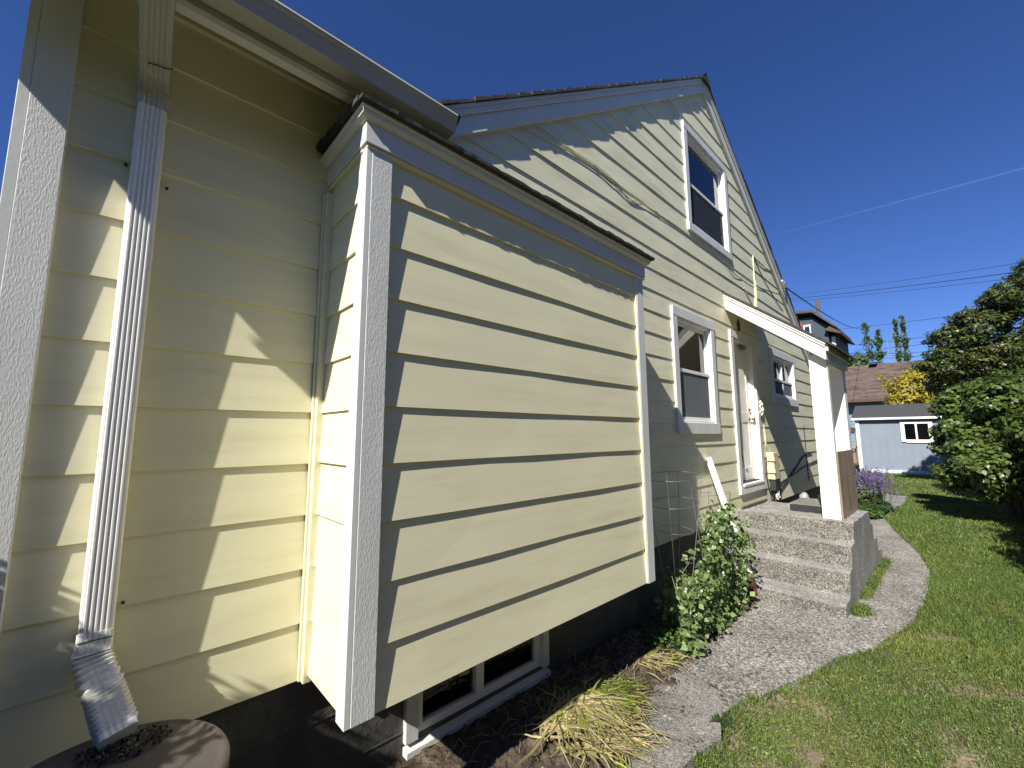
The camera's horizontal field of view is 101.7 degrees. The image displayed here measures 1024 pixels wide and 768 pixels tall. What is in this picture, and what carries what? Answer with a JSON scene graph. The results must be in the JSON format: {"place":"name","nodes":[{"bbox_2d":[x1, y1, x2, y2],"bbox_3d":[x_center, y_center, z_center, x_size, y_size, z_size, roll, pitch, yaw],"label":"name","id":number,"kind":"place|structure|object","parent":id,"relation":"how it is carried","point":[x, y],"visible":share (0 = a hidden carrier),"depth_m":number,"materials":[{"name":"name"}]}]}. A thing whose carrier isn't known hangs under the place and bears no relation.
{"place":"outdoors","nodes":[
{"label":"outdoors","id":0,"kind":"place"},
{"bbox_2d":[0,0,1023,363],"label":"sky","id":1,"kind":"structure","parent":0,"point":[875,142],"materials":[{"name":"blue"}]},
{"bbox_2d":[628,668,737,767],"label":"path","id":2,"kind":"structure","parent":0,"point":[700,721],"depth_m":2.58,"materials":[{"name":"concrete"}]},
{"bbox_2d":[710,712,734,727],"bbox_3d":[1.304,2.074,2.578,0.148,0.020,0.143,-5,-8,32],"label":"dandelion weed","id":3,"kind":"object","parent":2,"relation":"on","point":[721,720],"visible":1,"depth_m":2.57,"materials":[{"name":"green plant"}]},
{"bbox_2d":[683,599,903,705],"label":"path","id":4,"kind":"structure","parent":0,"point":[811,641],"depth_m":3.48,"materials":[{"name":"grey concrete"}]},
{"bbox_2d":[689,555,893,706],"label":"grass","id":5,"kind":"structure","parent":4,"relation":"on","point":[859,609],"depth_m":4.61,"materials":[{"name":"green plant"}]},
{"bbox_2d":[789,498,821,513],"bbox_3d":[3.945,1.600,5.493,0.640,0.105,0.350,6,-9,-43],"label":"doormat","id":6,"kind":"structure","parent":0,"point":[811,505],"depth_m":5.33,"materials":[{"name":"fabric"}]},
{"bbox_2d":[850,429,858,463],"bbox_3d":[20.698,3.665,25.340,1.400,2.240,0.900,6,-9,-43],"label":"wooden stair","id":7,"kind":"object","parent":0,"point":[855,456],"visible":0.3,"depth_m":24.84,"materials":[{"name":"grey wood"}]},
{"bbox_2d":[690,463,1023,767],"bbox_3d":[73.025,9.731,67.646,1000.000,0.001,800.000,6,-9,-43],"label":"ground","id":8,"kind":"structure","parent":0,"point":[723,729],"depth_m":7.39,"materials":[{"name":"green plant"}]},
{"bbox_2d":[0,0,858,767],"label":"yellow house","id":9,"kind":"structure","parent":8,"relation":"on","point":[358,408],"depth_m":1.86,"materials":[{"name":"paint"}]},
{"bbox_2d":[403,630,550,760],"bbox_3d":[-0.171,1.718,2.595,1.115,0.545,0.105,6,-9,-43],"label":"basement window","id":10,"kind":"structure","parent":9,"relation":"in","point":[422,710],"depth_m":2.51,"materials":[{"name":"white plastic"}]},
{"bbox_2d":[670,305,720,445],"bbox_3d":[1.945,-0.100,5.221,1.530,1.810,0.770,6,-9,-43],"label":"window","id":11,"kind":"structure","parent":9,"relation":"in","point":[696,403],"depth_m":4.99,"materials":[{"name":"white plastic"}]},
{"bbox_2d":[681,119,732,261],"bbox_3d":[2.680,-2.594,5.775,1.430,1.480,0.115,6,-9,-43],"label":"window","id":12,"kind":"structure","parent":9,"relation":"in","point":[707,209],"depth_m":5.79,"materials":[{"name":"white plastic"}]},
{"bbox_2d":[728,329,765,494],"bbox_3d":[3.370,0.403,6.081,1.030,2.258,0.180,6,-9,-43],"label":"door","id":13,"kind":"structure","parent":9,"relation":"in","point":[744,377],"depth_m":6.22,"materials":[{"name":"white paint"}]},
{"bbox_2d":[768,347,798,406],"bbox_3d":[4.865,-0.088,7.522,1.500,0.947,0.115,6,-9,-43],"label":"window","id":14,"kind":"structure","parent":9,"relation":"in","point":[782,366],"depth_m":7.52,"materials":[{"name":"white plastic"}]},
{"bbox_2d":[786,287,861,328],"bbox_3d":[17.017,-3.219,21.043,0.026,5.904,35.204,-7,-9,42],"label":"service cable","id":15,"kind":"object","parent":9,"relation":"on","point":[816,308],"visible":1,"depth_m":10.81,"materials":[{"name":"black rubber"}]},
{"bbox_2d":[386,592,798,767],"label":"garden bed","id":16,"kind":"object","parent":8,"relation":"on","point":[501,752],"visible":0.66,"depth_m":2.52,"materials":[{"name":"soil"}]},
{"bbox_2d":[30,719,229,767],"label":"rain barrel","id":17,"kind":"object","parent":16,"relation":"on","point":[182,743],"visible":0.94,"depth_m":1.27,"materials":[{"name":"grey plastic"}]},
{"bbox_2d":[427,628,670,767],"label":"dead twigs","id":18,"kind":"object","parent":16,"relation":"on","point":[538,698],"visible":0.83,"depth_m":2.64,"materials":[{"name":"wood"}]},
{"bbox_2d":[512,667,682,767],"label":"flopped grass clump","id":19,"kind":"object","parent":16,"relation":"on","point":[585,712],"visible":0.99,"depth_m":2.46,"materials":[{"name":"plant"}]},
{"bbox_2d":[542,592,757,767],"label":"pebbles","id":20,"kind":"object","parent":16,"relation":"on","point":[673,675],"visible":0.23,"depth_m":2.90,"materials":[{"name":"grey stone"}]},
{"bbox_2d":[621,646,697,680],"bbox_3d":[1.160,2.112,3.238,0.517,0.060,0.781,-4,-8,26],"label":"flopped grass clump","id":21,"kind":"object","parent":16,"relation":"on","point":[659,656],"visible":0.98,"depth_m":3.17,"materials":[{"name":"plant"}]},
{"bbox_2d":[651,471,702,634],"bbox_3d":[1.478,1.510,3.744,0.678,1.434,0.464,6,-9,-43],"label":"tomato cage","id":22,"kind":"object","parent":16,"relation":"on","point":[678,481],"visible":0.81,"depth_m":3.73,"materials":[{"name":"metal"}]},
{"bbox_2d":[641,604,738,653],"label":"weeds","id":23,"kind":"object","parent":16,"relation":"on","point":[677,639],"visible":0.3,"depth_m":3.46,"materials":[{"name":"green plant"}]},
{"bbox_2d":[654,500,757,657],"bbox_3d":[1.829,1.725,3.919,1.725,1.181,0.569,6,-9,-43],"label":"leafy shrub","id":24,"kind":"object","parent":16,"relation":"on","point":[718,589],"visible":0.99,"depth_m":3.77,"materials":[{"name":"green plant"}]},
{"bbox_2d":[690,488,729,557],"bbox_3d":[2.070,1.682,4.281,0.510,1.215,0.349,6,-9,-43],"label":"tomato cage","id":25,"kind":"object","parent":16,"relation":"on","point":[708,495],"visible":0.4,"depth_m":4.33,"materials":[{"name":"metal"}]},
{"bbox_2d":[705,457,757,595],"bbox_3d":[2.493,1.583,4.737,0.468,1.489,0.089,-3,-8,25],"label":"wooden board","id":26,"kind":"object","parent":16,"relation":"on","point":[714,475],"visible":0.47,"depth_m":4.79,"materials":[{"name":"white paint"}]},
{"bbox_2d":[728,499,882,619],"bbox_3d":[3.764,2.102,5.378,2.823,0.998,1.220,6,-9,-43],"label":"concrete stoop","id":27,"kind":"object","parent":8,"relation":"on","point":[814,562],"visible":0.81,"depth_m":4.69,"materials":[{"name":"grey concrete"}]},
{"bbox_2d":[815,300,819,314],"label":"chimney","id":28,"kind":"object","parent":8,"relation":"on","point":[817,305],"visible":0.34,"depth_m":49.93,"materials":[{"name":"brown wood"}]},
{"bbox_2d":[845,316,950,328],"bbox_3d":[34.326,-5.829,41.065,0.029,7.313,38.282,-2,-7,14],"label":"utility wire","id":29,"kind":"object","parent":28,"relation":"attached to","point":[899,322],"visible":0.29,"depth_m":34.24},
{"bbox_2d":[799,279,1003,300],"bbox_3d":[35.911,-8.956,39.725,0.029,10.857,41.062,-1,-7,9],"label":"utility wire","id":30,"kind":"object","parent":28,"relation":"attached to","point":[913,289],"visible":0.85,"depth_m":36.69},
{"bbox_2d":[792,272,1012,298],"bbox_3d":[35.931,-9.341,39.747,0.047,10.806,41.078,-1,-7,9],"label":"utility wire","id":31,"kind":"object","parent":28,"relation":"attached to","point":[911,285],"visible":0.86,"depth_m":36.34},
{"bbox_2d":[803,263,1017,293],"bbox_3d":[36.258,-9.922,39.464,0.029,10.770,41.732,-1,-7,8],"label":"utility wire","id":32,"kind":"object","parent":28,"relation":"attached to","point":[921,277],"visible":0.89,"depth_m":35.84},
{"bbox_2d":[795,310,854,354],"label":"dark blue house","id":33,"kind":"structure","parent":8,"relation":"on","point":[815,323],"depth_m":41.84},
{"bbox_2d":[803,324,810,332],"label":"window","id":34,"kind":"structure","parent":33,"relation":"in","point":[806,327],"depth_m":42.09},
{"bbox_2d":[691,601,1023,767],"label":"clover","id":35,"kind":"object","parent":8,"relation":"on","point":[855,736],"visible":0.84,"depth_m":2.58,"materials":[{"name":"green plant"}]},
{"bbox_2d":[847,350,869,366],"bbox_3d":[29.269,1.476,34.616,2.267,8.751,2.005,1,-7,-13],"label":"tree","id":36,"kind":"object","parent":8,"relation":"on","point":[861,360],"visible":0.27,"depth_m":34.80,"materials":[{"name":"green plant"}]},
{"bbox_2d":[859,322,878,363],"bbox_3d":[30.402,0.242,35.110,1.108,11.314,1.206,6,-9,-43],"label":"poplar whip","id":37,"kind":"object","parent":8,"relation":"on","point":[867,340],"visible":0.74,"depth_m":35.52,"materials":[{"name":"green plant"}]},
{"bbox_2d":[858,500,889,519],"bbox_3d":[7.685,2.776,9.030,1.523,0.457,0.750,6,-9,-43],"label":"leafy plant","id":38,"kind":"object","parent":8,"relation":"on","point":[875,512],"visible":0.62,"depth_m":8.84,"materials":[{"name":"green plant"}]},
{"bbox_2d":[854,465,902,505],"bbox_3d":[8.348,2.518,9.757,1.718,1.210,1.232,6,-9,-43],"label":"catmint plant","id":39,"kind":"object","parent":8,"relation":"on","point":[868,488],"visible":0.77,"depth_m":9.56,"materials":[{"name":"purple plant"}]},
{"bbox_2d":[871,329,886,363],"bbox_3d":[30.781,0.595,34.593,1.101,10.485,1.061,6,-9,-43],"label":"poplar whip","id":40,"kind":"object","parent":8,"relation":"on","point":[880,354],"visible":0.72,"depth_m":34.95,"materials":[{"name":"green plant"}]},
{"bbox_2d":[869,500,895,513],"bbox_3d":[8.389,2.852,9.515,0.786,0.420,0.560,6,-9,-43],"label":"leafy plant","id":41,"kind":"object","parent":8,"relation":"on","point":[886,505],"visible":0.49,"depth_m":9.32,"materials":[{"name":"green plant"}]},
{"bbox_2d":[891,317,903,361],"bbox_3d":[31.626,0.091,33.779,0.684,11.283,0.680,-1,-7,9],"label":"poplar whip","id":42,"kind":"object","parent":8,"relation":"on","point":[899,355],"visible":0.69,"depth_m":34.16,"materials":[{"name":"green plant"}]},
{"bbox_2d":[851,403,947,474],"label":"garden shed","id":43,"kind":"structure","parent":8,"relation":"on","point":[896,436],"depth_m":18.44,"materials":[{"name":"blue paint"}]},
{"bbox_2d":[900,421,933,442],"bbox_3d":[17.475,2.052,18.003,0.400,1.280,1.340,6,-9,-43],"label":"window","id":44,"kind":"structure","parent":43,"relation":"in","point":[916,431],"depth_m":18.04,"materials":[{"name":"white glass"}]},
{"bbox_2d":[898,315,912,360],"bbox_3d":[31.936,-0.012,33.445,0.804,11.405,0.805,6,-9,-43],"label":"poplar whip","id":45,"kind":"object","parent":8,"relation":"on","point":[905,343],"visible":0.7,"depth_m":33.82,"materials":[{"name":"green plant"}]},
{"bbox_2d":[875,368,945,404],"bbox_3d":[20.883,1.611,20.792,2.864,5.226,3.836,6,-9,-43],"label":"golden shrub","id":46,"kind":"object","parent":8,"relation":"on","point":[913,392],"visible":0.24,"depth_m":20.92,"materials":[{"name":"yellow plant"}]},
{"bbox_2d":[845,359,994,448],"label":"house","id":47,"kind":"structure","parent":8,"relation":"on","point":[863,385],"depth_m":30.14,"materials":[{"name":"brown"}]},
{"bbox_2d":[910,256,1023,395],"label":"evergreen tree","id":48,"kind":"object","parent":8,"relation":"on","point":[1004,355],"visible":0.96,"depth_m":12.42,"materials":[{"name":"green plant"}]},
{"bbox_2d":[925,374,1023,523],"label":"hazel shrub","id":49,"kind":"object","parent":8,"relation":"on","point":[977,434],"visible":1,"depth_m":8.16,"materials":[{"name":"green plant"}]},
{"bbox_2d":[961,369,1023,392],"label":"understorey shrub","id":50,"kind":"object","parent":8,"relation":"on","point":[1020,376],"visible":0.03,"depth_m":10.67,"materials":[{"name":"green plant"}]},
{"bbox_3d":[31.364,1.975,33.847,2.297,7.558,4.228,6,-9,-43],"label":"thicket","id":51,"kind":"object","parent":8,"relation":"on","visible":0},
{"bbox_2d":[887,331,894,362],"bbox_3d":[31.274,-1.704,34.333,0.057,5.401,0.454,6,-9,-43],"label":"bare sapling","id":52,"kind":"object","parent":51,"relation":"on","point":[893,348],"visible":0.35,"depth_m":34.44,"materials":[{"name":"grey plant"}]},
{"bbox_3d":[4.554,2.192,6.263,0.500,0.760,0.350,6,-9,-43],"label":"storage crate","id":53,"kind":"object","parent":8,"relation":"on","visible":0},
{"bbox_2d":[799,492,808,497],"bbox_3d":[4.409,1.750,6.283,0.165,0.245,0.141,6,-9,-43],"label":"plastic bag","id":54,"kind":"object","parent":53,"relation":"on","point":[804,495],"visible":0.38,"depth_m":6.27,"materials":[{"name":"white plastic"}]},
{"bbox_2d":[849,586,925,626],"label":"path","id":55,"kind":"structure","parent":0,"point":[892,605],"depth_m":4.30,"materials":[{"name":"grey concrete"}]},
{"bbox_2d":[870,494,919,555],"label":"path","id":56,"kind":"structure","parent":0,"point":[889,539],"depth_m":7.21,"materials":[{"name":"grey concrete"}]},
{"bbox_2d":[878,552,929,593],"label":"path","id":57,"kind":"structure","parent":0,"point":[907,572],"depth_m":5.29,"materials":[{"name":"grey concrete"}]}
]}

